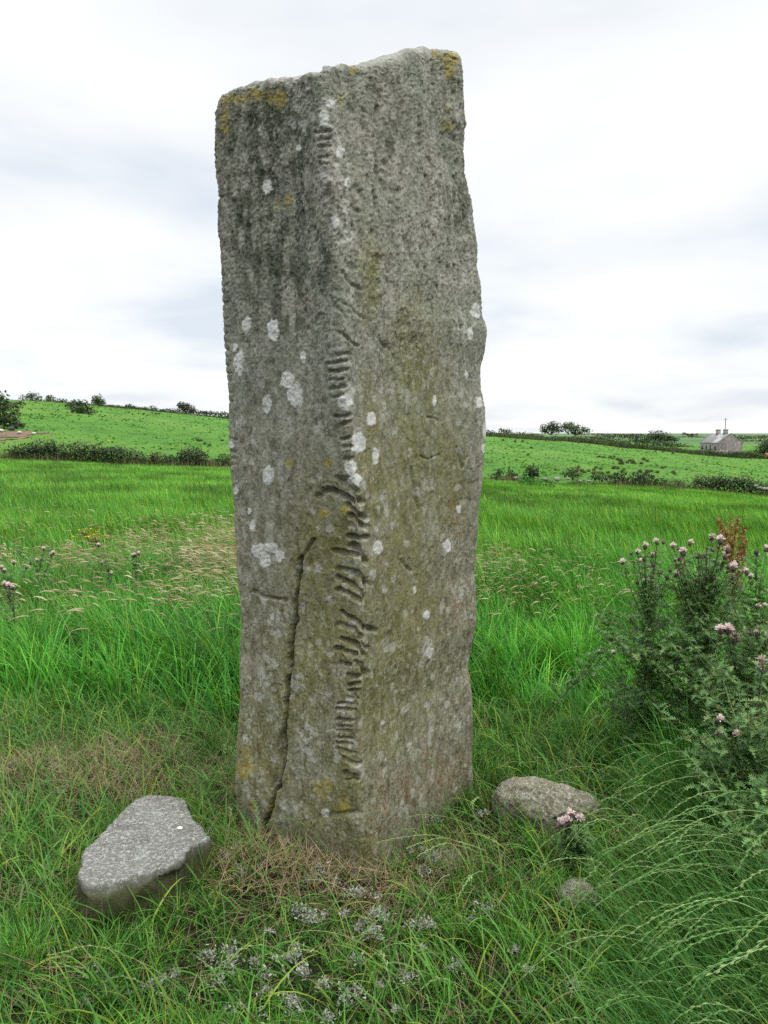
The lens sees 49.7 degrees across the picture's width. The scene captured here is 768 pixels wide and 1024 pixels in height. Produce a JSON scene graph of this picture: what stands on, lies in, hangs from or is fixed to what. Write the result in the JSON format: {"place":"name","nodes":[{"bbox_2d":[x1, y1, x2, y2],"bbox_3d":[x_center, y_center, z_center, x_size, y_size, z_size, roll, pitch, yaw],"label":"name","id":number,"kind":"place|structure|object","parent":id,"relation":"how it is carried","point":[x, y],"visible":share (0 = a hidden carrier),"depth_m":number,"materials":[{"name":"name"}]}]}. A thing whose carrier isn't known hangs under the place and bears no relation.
{"place":"outdoors","nodes":[
{"label":"outdoors","id":0,"kind":"place"},
{"bbox_2d":[0,431,52,440],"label":"bare soil","id":1,"kind":"structure","parent":0,"point":[15,434],"depth_m":80.00,"materials":[{"name":"beige soil"}]},
{"bbox_2d":[0,669,710,1023],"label":"trampled grass","id":2,"kind":"structure","parent":0,"point":[582,733],"depth_m":2.81,"materials":[{"name":"green plant"}]},
{"bbox_2d":[46,779,582,1023],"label":"lichen litter","id":3,"kind":"object","parent":2,"relation":"on","point":[302,971],"visible":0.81,"depth_m":2.49,"materials":[{"name":"grey plant"}]},
{"bbox_2d":[0,458,754,656],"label":"seeding grass","id":4,"kind":"structure","parent":0,"point":[193,555],"depth_m":8.30,"materials":[{"name":"plant"}]},
{"bbox_2d":[0,458,767,824],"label":"meadow grass","id":5,"kind":"structure","parent":0,"point":[202,654],"depth_m":7.74,"materials":[{"name":"green plant"}]},
{"bbox_2d":[0,400,767,1023],"bbox_3d":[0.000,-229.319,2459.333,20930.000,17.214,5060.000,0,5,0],"label":"ground","id":6,"kind":"structure","parent":0,"point":[218,430],"depth_m":3.28,"materials":[{"name":"green plant"}]},
{"bbox_2d":[0,580,22,630],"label":"thistle","id":7,"kind":"object","parent":6,"relation":"on","point":[7,586],"visible":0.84,"depth_m":5.97,"materials":[{"name":"green plant"}]},
{"bbox_2d":[0,390,25,428],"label":"bush","id":8,"kind":"object","parent":6,"relation":"on","point":[6,417],"visible":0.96,"depth_m":86.28,"materials":[{"name":"green plant"}]},
{"bbox_2d":[5,401,25,414],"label":"bush","id":9,"kind":"object","parent":6,"relation":"on","point":[13,404],"visible":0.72,"depth_m":109.39,"materials":[{"name":"green plant"}]},
{"bbox_2d":[0,557,32,609],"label":"thistle","id":10,"kind":"object","parent":6,"relation":"on","point":[11,574],"visible":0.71,"depth_m":7.07,"materials":[{"name":"green plant"}]},
{"bbox_2d":[18,391,42,399],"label":"bush","id":11,"kind":"object","parent":6,"relation":"on","point":[29,396],"visible":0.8,"depth_m":247.44,"materials":[{"name":"green plant"}]},
{"bbox_2d":[11,541,58,591],"bbox_3d":[-3.205,0.582,7.706,0.413,0.630,0.305,2,6,23],"label":"thistle","id":12,"kind":"object","parent":6,"relation":"on","point":[52,553],"visible":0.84,"depth_m":7.66,"materials":[{"name":"green plant"}]},
{"bbox_2d":[45,395,55,400],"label":"bush","id":13,"kind":"object","parent":6,"relation":"on","point":[48,397],"visible":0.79,"depth_m":247.51,"materials":[{"name":"green plant"}]},
{"bbox_2d":[3,438,146,463],"bbox_3d":[-22.296,-4.303,59.885,10.498,2.160,1.761,0,5,0],"label":"hedge","id":14,"kind":"object","parent":6,"relation":"on","point":[106,455],"visible":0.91,"depth_m":59.62,"materials":[{"name":"green plant"}]},
{"bbox_2d":[64,399,93,408],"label":"bush","id":15,"kind":"object","parent":6,"relation":"on","point":[78,403],"visible":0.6,"depth_m":137.37,"materials":[{"name":"green plant"}]},
{"bbox_2d":[67,404,97,413],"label":"bush","id":16,"kind":"object","parent":6,"relation":"on","point":[76,409],"visible":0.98,"depth_m":119.91,"materials":[{"name":"green plant"}]},
{"bbox_2d":[79,527,104,543],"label":"ragwort","id":17,"kind":"object","parent":6,"relation":"on","point":[86,533],"visible":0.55,"depth_m":11.57,"materials":[{"name":"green plant"}]},
{"bbox_2d":[72,532,115,552],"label":"ragwort","id":18,"kind":"object","parent":6,"relation":"on","point":[95,540],"visible":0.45,"depth_m":11.05,"materials":[{"name":"green plant"}]},
{"bbox_2d":[91,394,105,405],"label":"tree","id":19,"kind":"object","parent":6,"relation":"on","point":[96,400],"visible":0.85,"depth_m":247.55,"materials":[{"name":"green plant"}]},
{"bbox_2d":[91,543,143,601],"bbox_3d":[-2.374,0.590,7.403,0.477,0.650,0.135,-1,5,-12],"label":"thistle","id":20,"kind":"object","parent":6,"relation":"on","point":[105,565],"visible":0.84,"depth_m":7.38,"materials":[{"name":"green plant"}]},
{"bbox_2d":[105,547,164,596],"bbox_3d":[-2.189,0.608,7.343,0.497,0.631,0.298,4,6,34],"label":"thistle","id":21,"kind":"object","parent":6,"relation":"on","point":[133,555],"visible":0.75,"depth_m":7.35,"materials":[{"name":"green plant"}]},
{"bbox_2d":[72,795,215,940],"bbox_3d":[-0.843,1.268,3.057,0.477,0.264,0.932,0,5,0],"label":"stone slab","id":22,"kind":"object","parent":6,"relation":"on","point":[140,845],"depth_m":2.85,"materials":[{"name":"grey stone"}]},
{"bbox_2d":[111,404,177,411],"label":"hedge","id":23,"kind":"object","parent":6,"relation":"on","point":[152,407],"visible":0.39,"depth_m":247.85,"materials":[{"name":"green plant"}]},
{"bbox_2d":[139,450,167,464],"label":"bush","id":24,"kind":"object","parent":6,"relation":"on","point":[153,458],"visible":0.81,"depth_m":59.77,"materials":[{"name":"green plant"}]},
{"bbox_2d":[162,446,211,466],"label":"bush","id":25,"kind":"object","parent":6,"relation":"on","point":[183,454],"visible":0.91,"depth_m":59.62,"materials":[{"name":"green plant"}]},
{"bbox_2d":[176,401,198,413],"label":"bush","id":26,"kind":"object","parent":6,"relation":"on","point":[182,406],"visible":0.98,"depth_m":245.72,"materials":[{"name":"green plant"}]},
{"bbox_2d":[193,410,228,416],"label":"hedge","id":27,"kind":"object","parent":6,"relation":"on","point":[210,412],"visible":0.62,"depth_m":247.79,"materials":[{"name":"green plant"}]},
{"bbox_2d":[206,453,230,466],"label":"bush","id":28,"kind":"object","parent":6,"relation":"on","point":[226,460],"visible":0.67,"depth_m":59.80,"materials":[{"name":"green plant"}]},
{"bbox_2d":[214,46,486,882],"bbox_3d":[-0.103,-0.251,3.397,0.711,3.294,0.993,4,7,36],"label":"standing stone","id":29,"kind":"object","parent":6,"relation":"on","point":[355,331],"visible":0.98,"depth_m":3.08,"materials":[{"name":"stone"}]},
{"bbox_2d":[0,675,767,1023],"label":"dead grass","id":30,"kind":"structure","parent":6,"relation":"on","point":[240,843],"depth_m":3.02,"materials":[{"name":"plant"}]},
{"bbox_2d":[0,399,767,491],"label":"pasture grass","id":31,"kind":"structure","parent":6,"relation":"on","point":[160,448],"depth_m":105.51,"materials":[{"name":"green plant"}]},
{"bbox_2d":[0,678,767,1023],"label":"ryegrass","id":32,"kind":"object","parent":6,"relation":"on","point":[702,920],"visible":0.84,"depth_m":2.47,"materials":[{"name":"green plant"}]},
{"bbox_2d":[0,451,767,495],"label":"boundary weeds","id":33,"kind":"object","parent":6,"relation":"on","point":[620,482],"visible":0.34,"depth_m":59.36,"materials":[{"name":"green plant"}]},
{"bbox_2d":[17,398,767,458],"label":"hillside scrub","id":34,"kind":"object","parent":6,"relation":"on","point":[622,445],"visible":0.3,"depth_m":191.23,"materials":[{"name":"green plant"}]},
{"bbox_2d":[421,844,462,867],"bbox_3d":[0.228,1.376,3.201,0.202,0.189,0.155,0,5,0],"label":"boulder","id":35,"kind":"object","parent":6,"relation":"on","point":[447,850],"visible":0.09,"depth_m":3.17,"materials":[{"name":"grey stone"}]},
{"bbox_2d":[488,469,503,479],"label":"bush","id":36,"kind":"object","parent":6,"relation":"on","point":[497,473],"visible":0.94,"depth_m":59.93,"materials":[{"name":"green plant"}]},
{"bbox_2d":[506,466,518,479],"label":"bush","id":37,"kind":"object","parent":6,"relation":"on","point":[513,474],"visible":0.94,"depth_m":59.91,"materials":[{"name":"green plant"}]},
{"bbox_2d":[486,428,543,436],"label":"hedge","id":38,"kind":"object","parent":6,"relation":"on","point":[506,431],"visible":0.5,"depth_m":203.66,"materials":[{"name":"green plant"}]},
{"bbox_2d":[523,464,540,478],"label":"bush","id":39,"kind":"object","parent":6,"relation":"on","point":[532,472],"visible":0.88,"depth_m":59.87,"materials":[{"name":"green plant"}]},
{"bbox_2d":[517,473,554,486],"bbox_3d":[9.235,-1.822,50.087,2.442,1.094,1.021,0,5,0],"label":"nettle patch","id":40,"kind":"object","parent":6,"relation":"on","point":[527,479],"visible":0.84,"depth_m":49.96,"materials":[{"name":"green plant"}]},
{"bbox_2d":[492,475,590,482],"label":"field wall","id":41,"kind":"structure","parent":6,"relation":"on","point":[558,479],"depth_m":59.25,"materials":[{"name":"grey stone"}]},
{"bbox_2d":[491,776,607,832],"bbox_3d":[0.699,1.274,3.513,0.499,0.301,0.298,0,5,0],"label":"boulder","id":42,"kind":"object","parent":6,"relation":"on","point":[552,798],"visible":0.63,"depth_m":3.43,"materials":[{"name":"grey stone"}]},
{"bbox_2d":[539,421,562,434],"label":"tree","id":43,"kind":"object","parent":6,"relation":"on","point":[548,429],"visible":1,"depth_m":238.28,"materials":[{"name":"green plant"}]},
{"bbox_2d":[559,467,585,479],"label":"bush","id":44,"kind":"object","parent":6,"relation":"on","point":[571,473],"visible":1,"depth_m":59.91,"materials":[{"name":"green plant"}]},
{"bbox_2d":[554,807,595,870],"bbox_3d":[0.709,1.206,3.067,0.152,0.266,0.195,3,6,32],"label":"thistle","id":45,"kind":"object","parent":6,"relation":"on","point":[563,835],"visible":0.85,"depth_m":3.04,"materials":[{"name":"green plant"}]},
{"bbox_2d":[558,422,592,435],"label":"tree","id":46,"kind":"object","parent":6,"relation":"on","point":[572,426],"visible":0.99,"depth_m":238.18,"materials":[{"name":"green plant"}]},
{"bbox_2d":[556,878,600,911],"bbox_3d":[0.684,1.371,2.900,0.172,0.169,0.140,0,5,0],"label":"boulder","id":47,"kind":"object","parent":6,"relation":"on","point":[576,884],"visible":0.35,"depth_m":2.86,"materials":[{"name":"grey stone"}]},
{"bbox_2d":[549,632,616,713],"bbox_3d":[1.126,0.923,4.679,0.401,0.503,0.170,0,5,0],"label":"thistle","id":48,"kind":"object","parent":6,"relation":"on","point":[577,679],"visible":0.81,"depth_m":4.68,"materials":[{"name":"green plant"}]},
{"bbox_2d":[543,435,628,443],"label":"hedge","id":49,"kind":"object","parent":6,"relation":"on","point":[596,438],"visible":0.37,"depth_m":213.75,"materials":[{"name":"green plant"}]},
{"bbox_2d":[588,472,671,486],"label":"hedge","id":50,"kind":"object","parent":6,"relation":"on","point":[642,478],"visible":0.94,"depth_m":59.89,"materials":[{"name":"green plant"}]},
{"bbox_2d":[574,537,708,756],"bbox_3d":[1.293,0.665,4.071,0.554,1.127,0.497,5,7,44],"label":"thistle","id":51,"kind":"object","parent":6,"relation":"on","point":[648,618],"visible":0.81,"depth_m":4.02,"materials":[{"name":"green plant"}]},
{"bbox_2d":[588,433,698,447],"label":"hedge","id":52,"kind":"object","parent":6,"relation":"on","point":[648,442],"visible":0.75,"depth_m":223.73,"materials":[{"name":"green plant"}]},
{"bbox_2d":[581,433,705,437],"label":"hedge","id":53,"kind":"object","parent":6,"relation":"on","point":[593,434],"visible":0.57,"depth_m":597.21,"materials":[{"name":"green plant"}]},
{"bbox_2d":[589,599,729,759],"bbox_3d":[1.326,0.842,4.003,0.686,0.787,0.540,2,6,18],"label":"thistle","id":54,"kind":"object","parent":6,"relation":"on","point":[660,651],"visible":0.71,"depth_m":3.95,"materials":[{"name":"green plant"}]},
{"bbox_2d":[643,429,680,441],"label":"bush","id":55,"kind":"object","parent":6,"relation":"on","point":[664,436],"visible":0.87,"depth_m":297.77,"materials":[{"name":"green plant"}]},
{"bbox_2d":[670,474,700,487],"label":"bush","id":56,"kind":"object","parent":6,"relation":"on","point":[680,482],"visible":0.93,"depth_m":59.96,"materials":[{"name":"green plant"}]},
{"bbox_2d":[682,432,698,436],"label":"bush","id":57,"kind":"object","parent":6,"relation":"on","point":[687,434],"visible":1,"depth_m":418.10,"materials":[{"name":"green plant"}]},
{"bbox_2d":[631,533,767,745],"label":"thistle","id":58,"kind":"object","parent":6,"relation":"on","point":[703,583],"visible":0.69,"depth_m":3.98,"materials":[{"name":"green plant"}]},
{"bbox_2d":[638,589,767,767],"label":"thistle","id":59,"kind":"object","parent":6,"relation":"on","point":[714,670],"visible":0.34,"depth_m":3.58,"materials":[{"name":"green plant"}]},
{"bbox_2d":[648,651,767,820],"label":"thistle","id":60,"kind":"object","parent":6,"relation":"on","point":[742,735],"visible":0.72,"depth_m":3.13,"materials":[{"name":"green plant"}]},
{"bbox_2d":[650,622,767,773],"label":"thistle","id":61,"kind":"object","parent":6,"relation":"on","point":[737,662],"visible":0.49,"depth_m":3.58,"materials":[{"name":"green plant"}]},
{"bbox_2d":[675,565,767,721],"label":"thistle","id":62,"kind":"object","parent":6,"relation":"on","point":[761,628],"visible":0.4,"depth_m":3.76,"materials":[{"name":"green plant"}]},
{"bbox_2d":[700,429,742,452],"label":"stone cottage","id":63,"kind":"structure","parent":6,"relation":"on","point":[725,440],"depth_m":199.99,"materials":[{"name":"stone"}]},
{"bbox_2d":[682,752,767,896],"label":"thistle","id":64,"kind":"object","parent":6,"relation":"on","point":[757,800],"visible":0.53,"depth_m":2.88,"materials":[{"name":"green plant"}]},
{"bbox_2d":[691,474,764,494],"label":"hedge","id":65,"kind":"object","parent":6,"relation":"on","point":[723,483],"visible":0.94,"depth_m":59.89,"materials":[{"name":"green plant"}]},
{"bbox_2d":[691,544,767,692],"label":"thistle","id":66,"kind":"object","parent":6,"relation":"on","point":[757,585],"visible":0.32,"depth_m":4.07,"materials":[{"name":"green plant"}]},
{"bbox_2d":[709,514,751,645],"bbox_3d":[2.377,0.545,5.651,0.297,1.072,0.342,-1,5,-7],"label":"dock","id":67,"kind":"object","parent":6,"relation":"on","point":[741,549],"visible":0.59,"depth_m":5.63,"materials":[{"name":"plant"}]},
{"bbox_2d":[700,449,765,458],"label":"hedge","id":68,"kind":"object","parent":6,"relation":"on","point":[725,454],"visible":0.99,"depth_m":184.26,"materials":[{"name":"green plant"}]},
{"bbox_2d":[734,434,767,441],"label":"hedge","id":69,"kind":"object","parent":6,"relation":"on","point":[758,436],"visible":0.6,"depth_m":417.58,"materials":[{"name":"green plant"}]},
{"bbox_2d":[737,657,767,763],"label":"thistle","id":70,"kind":"object","parent":6,"relation":"on","point":[760,748],"visible":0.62,"depth_m":3.12,"materials":[{"name":"green plant"}]},
{"bbox_2d":[741,827,767,885],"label":"thistle","id":71,"kind":"object","parent":6,"relation":"on","point":[760,843],"visible":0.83,"depth_m":2.61,"materials":[{"name":"green plant"}]},
{"bbox_2d":[753,439,767,454],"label":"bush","id":72,"kind":"object","parent":6,"relation":"on","point":[764,447],"visible":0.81,"depth_m":194.06,"materials":[{"name":"green plant"}]},
{"bbox_2d":[754,484,767,490],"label":"field wall","id":73,"kind":"structure","parent":6,"relation":"on","point":[760,488],"depth_m":59.23,"materials":[{"name":"grey stone"}]},
{"bbox_2d":[0,0,767,432],"label":"sky","id":74,"kind":"structure","parent":0,"point":[615,152],"materials":[{"name":"white"}]}
]}

